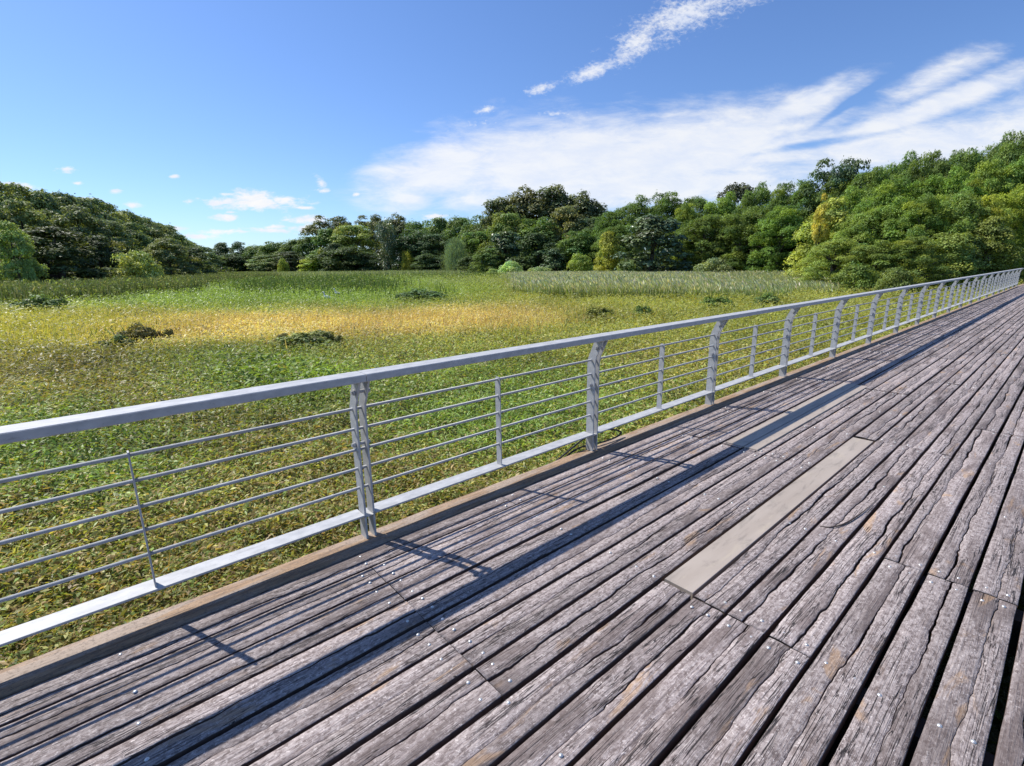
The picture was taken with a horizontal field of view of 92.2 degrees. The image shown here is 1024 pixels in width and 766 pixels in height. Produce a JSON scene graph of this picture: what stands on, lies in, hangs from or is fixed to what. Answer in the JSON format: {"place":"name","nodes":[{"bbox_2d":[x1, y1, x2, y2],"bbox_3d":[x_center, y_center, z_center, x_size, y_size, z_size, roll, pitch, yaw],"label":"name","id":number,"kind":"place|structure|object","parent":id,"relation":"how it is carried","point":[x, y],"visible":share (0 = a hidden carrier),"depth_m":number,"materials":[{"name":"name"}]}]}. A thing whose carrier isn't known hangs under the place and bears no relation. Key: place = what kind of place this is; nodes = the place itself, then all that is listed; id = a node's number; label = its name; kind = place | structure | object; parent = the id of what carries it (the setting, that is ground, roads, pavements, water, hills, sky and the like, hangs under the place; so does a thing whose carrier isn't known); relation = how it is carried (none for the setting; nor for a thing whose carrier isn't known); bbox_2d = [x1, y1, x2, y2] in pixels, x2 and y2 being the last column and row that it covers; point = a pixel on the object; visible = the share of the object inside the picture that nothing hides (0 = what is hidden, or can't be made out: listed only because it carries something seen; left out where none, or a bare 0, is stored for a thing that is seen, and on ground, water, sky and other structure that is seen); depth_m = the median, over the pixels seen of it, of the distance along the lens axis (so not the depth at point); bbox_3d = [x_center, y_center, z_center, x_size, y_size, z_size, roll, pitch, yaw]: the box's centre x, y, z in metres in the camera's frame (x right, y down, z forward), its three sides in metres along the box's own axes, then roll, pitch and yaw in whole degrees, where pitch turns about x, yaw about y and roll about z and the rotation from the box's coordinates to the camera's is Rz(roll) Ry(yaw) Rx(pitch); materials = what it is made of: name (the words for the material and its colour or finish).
{"place":"outdoors","nodes":[
{"label":"outdoors","id":0,"kind":"place"},
{"bbox_2d":[0,285,1023,765],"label":"boardwalk","id":1,"kind":"structure","parent":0,"point":[554,621],"depth_m":2.25,"materials":[{"name":"grey wood"}]},
{"bbox_2d":[0,284,1023,699],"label":"kerb","id":2,"kind":"structure","parent":1,"relation":"attached to","point":[22,676],"depth_m":2.76,"materials":[{"name":"beige concrete"}]},
{"bbox_2d":[0,268,1023,646],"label":"metal railing","id":3,"kind":"object","parent":2,"relation":"on","point":[80,422],"visible":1,"depth_m":2.92,"materials":[{"name":"metal"}]},
{"bbox_2d":[664,437,872,599],"bbox_3d":[2.034,0.793,3.520,3.155,0.040,0.158,-12,18,-40],"label":"cover plate","id":4,"kind":"object","parent":1,"relation":"attached to","point":[700,571],"visible":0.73,"depth_m":3.07,"materials":[{"name":"grey metal"}]},
{"bbox_2d":[726,383,867,451],"bbox_3d":[3.286,0.309,5.450,3.300,0.040,0.277,-12,18,-40],"label":"cover plate","id":5,"kind":"object","parent":1,"relation":"on","point":[759,437],"visible":0.77,"depth_m":5.13,"materials":[{"name":"grey metal"}]},
{"bbox_2d":[0,271,1023,765],"bbox_3d":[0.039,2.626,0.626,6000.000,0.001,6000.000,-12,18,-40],"label":"ground","id":6,"kind":"structure","parent":0,"point":[994,737],"depth_m":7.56,"materials":[{"name":"green plant"}]},
{"bbox_2d":[0,220,49,282],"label":"tree","id":7,"kind":"object","parent":6,"relation":"on","point":[17,236],"visible":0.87,"depth_m":57.39,"materials":[{"name":"green plant"}]},
{"bbox_2d":[0,181,61,216],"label":"tree","id":8,"kind":"object","parent":6,"relation":"on","point":[19,189],"visible":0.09,"depth_m":86.44,"materials":[{"name":"green plant"}]},
{"bbox_2d":[0,196,71,277],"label":"tree","id":9,"kind":"object","parent":6,"relation":"on","point":[20,213],"visible":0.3,"depth_m":71.38,"materials":[{"name":"green plant"}]},
{"bbox_2d":[8,294,72,311],"bbox_3d":[-29.933,-4.999,31.531,3.530,1.380,2.932,-10,16,-32],"label":"shrub","id":10,"kind":"object","parent":6,"relation":"on","point":[38,299],"visible":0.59,"depth_m":31.12,"materials":[{"name":"green plant"}]},
{"bbox_2d":[21,188,73,264],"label":"tree","id":11,"kind":"object","parent":6,"relation":"on","point":[45,196],"visible":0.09,"depth_m":88.72,"materials":[{"name":"green plant"}]},
{"bbox_2d":[0,225,117,281],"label":"tree","id":12,"kind":"object","parent":6,"relation":"on","point":[58,253],"visible":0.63,"depth_m":65.08,"materials":[{"name":"green plant"}]},
{"bbox_2d":[42,204,130,278],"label":"tree","id":13,"kind":"object","parent":6,"relation":"on","point":[81,213],"visible":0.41,"depth_m":75.38,"materials":[{"name":"green plant"}]},
{"bbox_2d":[77,235,122,279],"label":"tree","id":14,"kind":"object","parent":6,"relation":"on","point":[101,255],"visible":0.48,"depth_m":72.80,"materials":[{"name":"green plant"}]},
{"bbox_2d":[91,217,143,265],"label":"tree","id":15,"kind":"object","parent":6,"relation":"on","point":[121,229],"visible":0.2,"depth_m":94.42,"materials":[{"name":"green plant"}]},
{"bbox_2d":[112,322,156,348],"bbox_3d":[-13.021,-1.597,17.006,1.321,1.006,1.590,-14,18,-43],"label":"shrub","id":16,"kind":"object","parent":6,"relation":"on","point":[141,332],"visible":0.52,"depth_m":16.90,"materials":[{"name":"green plant"}]},
{"bbox_2d":[112,219,159,269],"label":"tree","id":17,"kind":"object","parent":6,"relation":"on","point":[139,236],"visible":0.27,"depth_m":107.23,"materials":[{"name":"green plant"}]},
{"bbox_2d":[107,248,165,279],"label":"shrub","id":18,"kind":"object","parent":6,"relation":"on","point":[129,264],"visible":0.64,"depth_m":71.31,"materials":[{"name":"green plant"}]},
{"bbox_2d":[0,271,280,306],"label":"rushes","id":19,"kind":"object","parent":6,"relation":"on","point":[25,289],"visible":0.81,"depth_m":47.94,"materials":[{"name":"green plant"}]},
{"bbox_2d":[141,237,201,275],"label":"tree","id":20,"kind":"object","parent":6,"relation":"on","point":[178,251],"visible":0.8,"depth_m":95.63,"materials":[{"name":"green plant"}]},
{"bbox_2d":[161,246,217,274],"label":"tree","id":21,"kind":"object","parent":6,"relation":"on","point":[198,252],"visible":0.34,"depth_m":110.54,"materials":[{"name":"green plant"}]},
{"bbox_2d":[214,253,248,271],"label":"tree","id":22,"kind":"object","parent":6,"relation":"on","point":[234,263],"visible":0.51,"depth_m":235.57,"materials":[{"name":"green plant"}]},
{"bbox_2d":[244,255,286,271],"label":"tree","id":23,"kind":"object","parent":6,"relation":"on","point":[264,266],"visible":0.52,"depth_m":201.23,"materials":[{"name":"green plant"}]},
{"bbox_2d":[269,251,307,271],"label":"tree","id":24,"kind":"object","parent":6,"relation":"on","point":[293,258],"visible":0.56,"depth_m":197.26,"materials":[{"name":"green plant"}]},
{"bbox_2d":[79,269,509,340],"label":"tall weeds","id":25,"kind":"object","parent":6,"relation":"on","point":[269,281],"visible":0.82,"depth_m":61.17,"materials":[{"name":"green plant"}]},
{"bbox_2d":[269,329,335,355],"bbox_3d":[-6.581,-1.319,16.020,2.110,0.739,2.075,7,16,31],"label":"shrub","id":26,"kind":"object","parent":6,"relation":"on","point":[313,336],"visible":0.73,"depth_m":15.68,"materials":[{"name":"green plant"}]},
{"bbox_2d":[303,228,357,270],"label":"tree","id":27,"kind":"object","parent":6,"relation":"on","point":[323,235],"visible":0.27,"depth_m":177.80,"materials":[{"name":"green plant"}]},
{"bbox_2d":[317,223,381,270],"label":"tree","id":28,"kind":"object","parent":6,"relation":"on","point":[356,230],"visible":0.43,"depth_m":176.66,"materials":[{"name":"green plant"}]},
{"bbox_2d":[0,296,702,357],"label":"dry grass","id":29,"kind":"structure","parent":6,"relation":"on","point":[480,321],"depth_m":21.63,"materials":[{"name":"yellow plant"}]},
{"bbox_2d":[322,246,382,271],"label":"tree","id":30,"kind":"object","parent":6,"relation":"on","point":[352,256],"visible":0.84,"depth_m":163.33,"materials":[{"name":"green plant"}]},
{"bbox_2d":[374,216,400,270],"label":"tree","id":31,"kind":"object","parent":6,"relation":"on","point":[387,262],"visible":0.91,"depth_m":159.93,"materials":[{"name":"green plant"}]},
{"bbox_2d":[374,213,411,260],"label":"tree","id":32,"kind":"object","parent":6,"relation":"on","point":[398,222],"visible":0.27,"depth_m":197.59,"materials":[{"name":"green plant"}]},
{"bbox_2d":[386,228,437,270],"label":"tree","id":33,"kind":"object","parent":6,"relation":"on","point":[406,241],"visible":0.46,"depth_m":159.26,"materials":[{"name":"green plant"}]},
{"bbox_2d":[395,288,458,303],"bbox_3d":[-6.739,-6.449,36.539,4.389,1.208,5.285,-9,16,-30],"label":"shrub","id":34,"kind":"object","parent":6,"relation":"on","point":[415,292],"visible":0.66,"depth_m":35.51,"materials":[{"name":"green plant"}]},
{"bbox_2d":[411,252,445,271],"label":"tree","id":35,"kind":"object","parent":6,"relation":"on","point":[423,259],"visible":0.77,"depth_m":146.49,"materials":[{"name":"green plant"}]},
{"bbox_2d":[403,232,456,270],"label":"tree","id":36,"kind":"object","parent":6,"relation":"on","point":[432,247],"visible":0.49,"depth_m":157.75,"materials":[{"name":"green plant"}]},
{"bbox_2d":[439,237,468,271],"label":"willow tree","id":37,"kind":"object","parent":6,"relation":"on","point":[453,257],"visible":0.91,"depth_m":133.66,"materials":[{"name":"green plant"}]},
{"bbox_2d":[442,215,472,254],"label":"tree","id":38,"kind":"object","parent":6,"relation":"on","point":[456,223],"visible":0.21,"depth_m":173.20,"materials":[{"name":"green plant"}]},
{"bbox_2d":[452,229,497,269],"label":"tree","id":39,"kind":"object","parent":6,"relation":"on","point":[471,239],"visible":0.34,"depth_m":142.27,"materials":[{"name":"green plant"}]},
{"bbox_2d":[467,247,508,273],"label":"tree","id":40,"kind":"object","parent":6,"relation":"on","point":[484,256],"visible":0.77,"depth_m":114.47,"materials":[{"name":"green plant"}]},
{"bbox_2d":[466,196,529,254],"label":"tree","id":41,"kind":"object","parent":6,"relation":"on","point":[492,205],"visible":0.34,"depth_m":147.55,"materials":[{"name":"green plant"}]},
{"bbox_2d":[479,210,528,261],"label":"tree","id":42,"kind":"object","parent":6,"relation":"on","point":[506,221],"visible":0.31,"depth_m":130.05,"materials":[{"name":"green plant"}]},
{"bbox_2d":[481,230,531,271],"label":"tree","id":43,"kind":"object","parent":6,"relation":"on","point":[503,240],"visible":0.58,"depth_m":116.25,"materials":[{"name":"green plant"}]},
{"bbox_2d":[497,184,566,230],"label":"tree","id":44,"kind":"object","parent":6,"relation":"on","point":[526,208],"visible":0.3,"depth_m":146.63,"materials":[{"name":"green plant"}]},
{"bbox_2d":[508,216,566,266],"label":"tree","id":45,"kind":"object","parent":6,"relation":"on","point":[536,226],"visible":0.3,"depth_m":128.23,"materials":[{"name":"green plant"}]},
{"bbox_2d":[508,232,573,271],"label":"tree","id":46,"kind":"object","parent":6,"relation":"on","point":[539,241],"visible":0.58,"depth_m":111.47,"materials":[{"name":"green plant"}]},
{"bbox_2d":[540,247,568,270],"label":"tree","id":47,"kind":"object","parent":6,"relation":"on","point":[552,255],"visible":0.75,"depth_m":103.17,"materials":[{"name":"green plant"}]},
{"bbox_2d":[528,184,586,235],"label":"tree","id":48,"kind":"object","parent":6,"relation":"on","point":[552,197],"visible":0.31,"depth_m":147.28,"materials":[{"name":"green plant"}]},
{"bbox_2d":[540,206,585,259],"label":"tree","id":49,"kind":"object","parent":6,"relation":"on","point":[570,213],"visible":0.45,"depth_m":126.96,"materials":[{"name":"green plant"}]},
{"bbox_2d":[549,229,601,270],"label":"tree","id":50,"kind":"object","parent":6,"relation":"on","point":[576,241],"visible":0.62,"depth_m":104.29,"materials":[{"name":"green plant"}]},
{"bbox_2d":[563,252,597,271],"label":"shrub","id":51,"kind":"object","parent":6,"relation":"on","point":[584,262],"visible":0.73,"depth_m":95.37,"materials":[{"name":"green plant"}]},
{"bbox_2d":[557,189,607,235],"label":"tree","id":52,"kind":"object","parent":6,"relation":"on","point":[596,208],"visible":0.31,"depth_m":144.65,"materials":[{"name":"green plant"}]},
{"bbox_2d":[593,229,625,271],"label":"tree","id":53,"kind":"object","parent":6,"relation":"on","point":[608,242],"visible":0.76,"depth_m":88.25,"materials":[{"name":"green plant"}]},
{"bbox_2d":[589,224,635,270],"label":"tree","id":54,"kind":"object","parent":6,"relation":"on","point":[618,230],"visible":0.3,"depth_m":97.41,"materials":[{"name":"green plant"}]},
{"bbox_2d":[590,207,635,265],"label":"tree","id":55,"kind":"object","parent":6,"relation":"on","point":[610,218],"visible":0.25,"depth_m":109.31,"materials":[{"name":"green plant"}]},
{"bbox_2d":[615,194,663,257],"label":"tree","id":56,"kind":"object","parent":6,"relation":"on","point":[636,208],"visible":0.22,"depth_m":103.25,"materials":[{"name":"green plant"}]},
{"bbox_2d":[610,213,696,271],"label":"tree","id":57,"kind":"object","parent":6,"relation":"on","point":[651,230],"visible":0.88,"depth_m":77.87,"materials":[{"name":"green plant"}]},
{"bbox_2d":[638,191,682,259],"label":"tree","id":58,"kind":"object","parent":6,"relation":"on","point":[667,206],"visible":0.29,"depth_m":98.71,"materials":[{"name":"green plant"}]},
{"bbox_2d":[492,269,845,300],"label":"reeds","id":59,"kind":"object","parent":6,"relation":"on","point":[646,282],"visible":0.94,"depth_m":37.65,"materials":[{"name":"green plant"}]},
{"bbox_2d":[667,203,707,267],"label":"tree","id":60,"kind":"object","parent":6,"relation":"on","point":[682,217],"visible":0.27,"depth_m":87.65,"materials":[{"name":"green plant"}]},
{"bbox_2d":[662,214,741,270],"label":"tree","id":61,"kind":"object","parent":6,"relation":"on","point":[705,226],"visible":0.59,"depth_m":81.10,"materials":[{"name":"green plant"}]},
{"bbox_2d":[417,284,991,395],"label":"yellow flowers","id":62,"kind":"object","parent":6,"relation":"on","point":[673,321],"visible":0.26,"depth_m":19.63,"materials":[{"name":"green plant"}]},
{"bbox_2d":[693,257,732,272],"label":"shrub","id":63,"kind":"object","parent":6,"relation":"on","point":[715,264],"visible":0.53,"depth_m":67.92,"materials":[{"name":"green plant"}]},
{"bbox_2d":[699,190,748,257],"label":"tree","id":64,"kind":"object","parent":6,"relation":"on","point":[725,205],"visible":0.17,"depth_m":88.61,"materials":[{"name":"green plant"}]},
{"bbox_2d":[715,182,754,230],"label":"tree","id":65,"kind":"object","parent":6,"relation":"on","point":[739,189],"visible":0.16,"depth_m":107.05,"materials":[{"name":"green plant"}]},
{"bbox_2d":[701,205,780,270],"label":"tree","id":66,"kind":"object","parent":6,"relation":"on","point":[749,217],"visible":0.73,"depth_m":77.21,"materials":[{"name":"green plant"}]},
{"bbox_2d":[728,181,774,268],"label":"tree","id":67,"kind":"object","parent":6,"relation":"on","point":[762,196],"visible":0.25,"depth_m":83.05,"materials":[{"name":"green plant"}]},
{"bbox_2d":[738,202,812,271],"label":"tree","id":68,"kind":"object","parent":6,"relation":"on","point":[774,228],"visible":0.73,"depth_m":72.03,"materials":[{"name":"green plant"}]},
{"bbox_2d":[754,180,799,251],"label":"tree","id":69,"kind":"object","parent":6,"relation":"on","point":[782,193],"visible":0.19,"depth_m":77.89,"materials":[{"name":"green plant"}]},
{"bbox_2d":[762,179,820,270],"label":"tree","id":70,"kind":"object","parent":6,"relation":"on","point":[797,198],"visible":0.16,"depth_m":74.82,"materials":[{"name":"green plant"}]},
{"bbox_2d":[789,157,834,219],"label":"tree","id":71,"kind":"object","parent":6,"relation":"on","point":[824,175],"visible":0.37,"depth_m":73.36,"materials":[{"name":"green plant"}]},
{"bbox_2d":[782,196,856,276],"bbox_3d":[34.453,-15.563,54.085,8.115,9.614,7.549,10,17,38],"label":"tree","id":72,"kind":"object","parent":6,"relation":"on","point":[836,212],"visible":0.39,"depth_m":53.57,"materials":[{"name":"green plant"}]},
{"bbox_2d":[811,193,832,273],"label":"tree","id":73,"kind":"object","parent":6,"relation":"on","point":[816,236],"visible":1,"depth_m":50.54,"materials":[{"name":"yellow plant"}]},
{"bbox_2d":[801,174,852,247],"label":"tree","id":74,"kind":"object","parent":6,"relation":"on","point":[833,192],"visible":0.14,"depth_m":71.38,"materials":[{"name":"green plant"}]},
{"bbox_2d":[789,238,878,282],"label":"tree","id":75,"kind":"object","parent":6,"relation":"on","point":[834,256],"visible":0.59,"depth_m":42.26,"materials":[{"name":"green plant"}]},
{"bbox_2d":[810,185,875,255],"bbox_3d":[40.624,-17.703,59.013,10.311,11.316,9.642,-7,15,-23],"label":"tree","id":76,"kind":"object","parent":6,"relation":"on","point":[853,202],"visible":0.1,"depth_m":57.46,"materials":[{"name":"green plant"}]},
{"bbox_2d":[825,155,870,238],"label":"tree","id":77,"kind":"object","parent":6,"relation":"on","point":[849,170],"visible":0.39,"depth_m":69.79,"materials":[{"name":"green plant"}]},
{"bbox_2d":[828,261,880,295],"bbox_3d":[25.678,-7.962,37.353,3.699,2.836,3.594,10,17,38],"label":"shrub","id":78,"kind":"object","parent":6,"relation":"on","point":[859,277],"visible":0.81,"depth_m":36.77,"materials":[{"name":"green plant"}]},
{"bbox_2d":[818,211,898,278],"bbox_3d":[34.819,-13.332,49.177,7.891,7.544,8.097,3,14,15],"label":"tree","id":79,"kind":"object","parent":6,"relation":"on","point":[851,229],"visible":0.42,"depth_m":48.02,"materials":[{"name":"green plant"}]},
{"bbox_2d":[835,240,919,290],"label":"tree","id":80,"kind":"object","parent":6,"relation":"on","point":[873,253],"visible":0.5,"depth_m":38.66,"materials":[{"name":"green plant"}]},
{"bbox_2d":[858,165,903,198],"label":"tree","id":81,"kind":"object","parent":6,"relation":"on","point":[868,189],"visible":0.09,"depth_m":62.80,"materials":[{"name":"green plant"}]},
{"bbox_2d":[851,175,916,237],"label":"tree","id":82,"kind":"object","parent":6,"relation":"on","point":[888,191],"visible":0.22,"depth_m":54.19,"materials":[{"name":"green plant"}]},
{"bbox_2d":[856,195,930,267],"bbox_3d":[36.821,-13.597,47.845,7.885,8.614,8.432,4,14,21],"label":"tree","id":83,"kind":"object","parent":6,"relation":"on","point":[888,215],"visible":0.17,"depth_m":46.50,"materials":[{"name":"green plant"}]},
{"bbox_2d":[872,265,923,297],"bbox_3d":[26.984,-6.973,34.217,3.384,2.344,2.990,-3,14,-10],"label":"shrub","id":84,"kind":"object","parent":6,"relation":"on","point":[889,280],"visible":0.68,"depth_m":33.77,"materials":[{"name":"green plant"}]},
{"bbox_2d":[867,234,961,291],"bbox_3d":[31.242,-9.139,38.197,5.590,4.572,6.158,-12,18,-40],"label":"tree","id":85,"kind":"object","parent":6,"relation":"on","point":[911,248],"visible":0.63,"depth_m":37.24,"materials":[{"name":"green plant"}]},
{"bbox_2d":[896,157,933,195],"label":"tree","id":86,"kind":"object","parent":6,"relation":"on","point":[914,174],"visible":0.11,"depth_m":58.59,"materials":[{"name":"green plant"}]},
{"bbox_2d":[894,173,955,239],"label":"tree","id":87,"kind":"object","parent":6,"relation":"on","point":[922,188],"visible":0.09,"depth_m":52.54,"materials":[{"name":"green plant"}]},
{"bbox_2d":[880,192,975,276],"bbox_3d":[37.873,-12.856,44.719,7.194,8.590,7.927,-2,13,-4],"label":"tree","id":88,"kind":"object","parent":6,"relation":"on","point":[925,212],"visible":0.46,"depth_m":43.87,"materials":[{"name":"green plant"}]},
{"bbox_2d":[921,160,971,220],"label":"tree","id":89,"kind":"object","parent":6,"relation":"on","point":[945,167],"visible":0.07,"depth_m":57.02,"materials":[{"name":"green plant"}]},
{"bbox_2d":[914,229,993,289],"bbox_3d":[35.290,-9.736,39.726,5.457,4.957,5.705,-3,14,-9],"label":"tree","id":90,"kind":"object","parent":6,"relation":"on","point":[956,245],"visible":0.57,"depth_m":38.59,"materials":[{"name":"green plant"}]},
{"bbox_2d":[915,190,1002,283],"bbox_3d":[41.775,-13.487,46.275,7.057,8.993,7.242,3,14,15],"label":"tree","id":91,"kind":"object","parent":6,"relation":"on","point":[966,202],"visible":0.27,"depth_m":44.76,"materials":[{"name":"green plant"}]},
{"bbox_2d":[929,165,991,217],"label":"tree","id":92,"kind":"object","parent":6,"relation":"on","point":[949,186],"visible":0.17,"depth_m":50.86,"materials":[{"name":"green plant"}]},
{"bbox_2d":[960,146,1006,181],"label":"tree","id":93,"kind":"object","parent":6,"relation":"on","point":[971,164],"visible":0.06,"depth_m":55.69,"materials":[{"name":"green plant"}]},
{"bbox_2d":[954,158,1023,243],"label":"tree","id":94,"kind":"object","parent":6,"relation":"on","point":[992,179],"visible":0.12,"depth_m":50.53,"materials":[{"name":"green plant"}]},
{"bbox_2d":[959,214,1023,284],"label":"tree","id":95,"kind":"object","parent":6,"relation":"on","point":[991,229],"visible":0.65,"depth_m":42.82,"materials":[{"name":"green plant"}]},
{"bbox_2d":[965,194,1017,280],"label":"tree","id":96,"kind":"object","parent":6,"relation":"on","point":[998,210],"visible":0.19,"depth_m":45.37,"materials":[{"name":"green plant"}]},
{"bbox_2d":[976,183,1023,282],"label":"tree","id":97,"kind":"object","parent":6,"relation":"on","point":[1017,211],"visible":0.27,"depth_m":47.03,"materials":[{"name":"green plant"}]},
{"bbox_2d":[990,138,1023,232],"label":"tree","id":98,"kind":"object","parent":6,"relation":"on","point":[1010,155],"visible":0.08,"depth_m":54.91,"materials":[{"name":"green plant"}]},
{"bbox_2d":[994,155,1023,276],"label":"tree","id":99,"kind":"object","parent":6,"relation":"on","point":[1018,167],"visible":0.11,"depth_m":50.84,"materials":[{"name":"green plant"}]},
{"bbox_2d":[0,0,1023,265],"label":"sky","id":100,"kind":"structure","parent":0,"point":[248,122],"materials":[{"name":"blue"}]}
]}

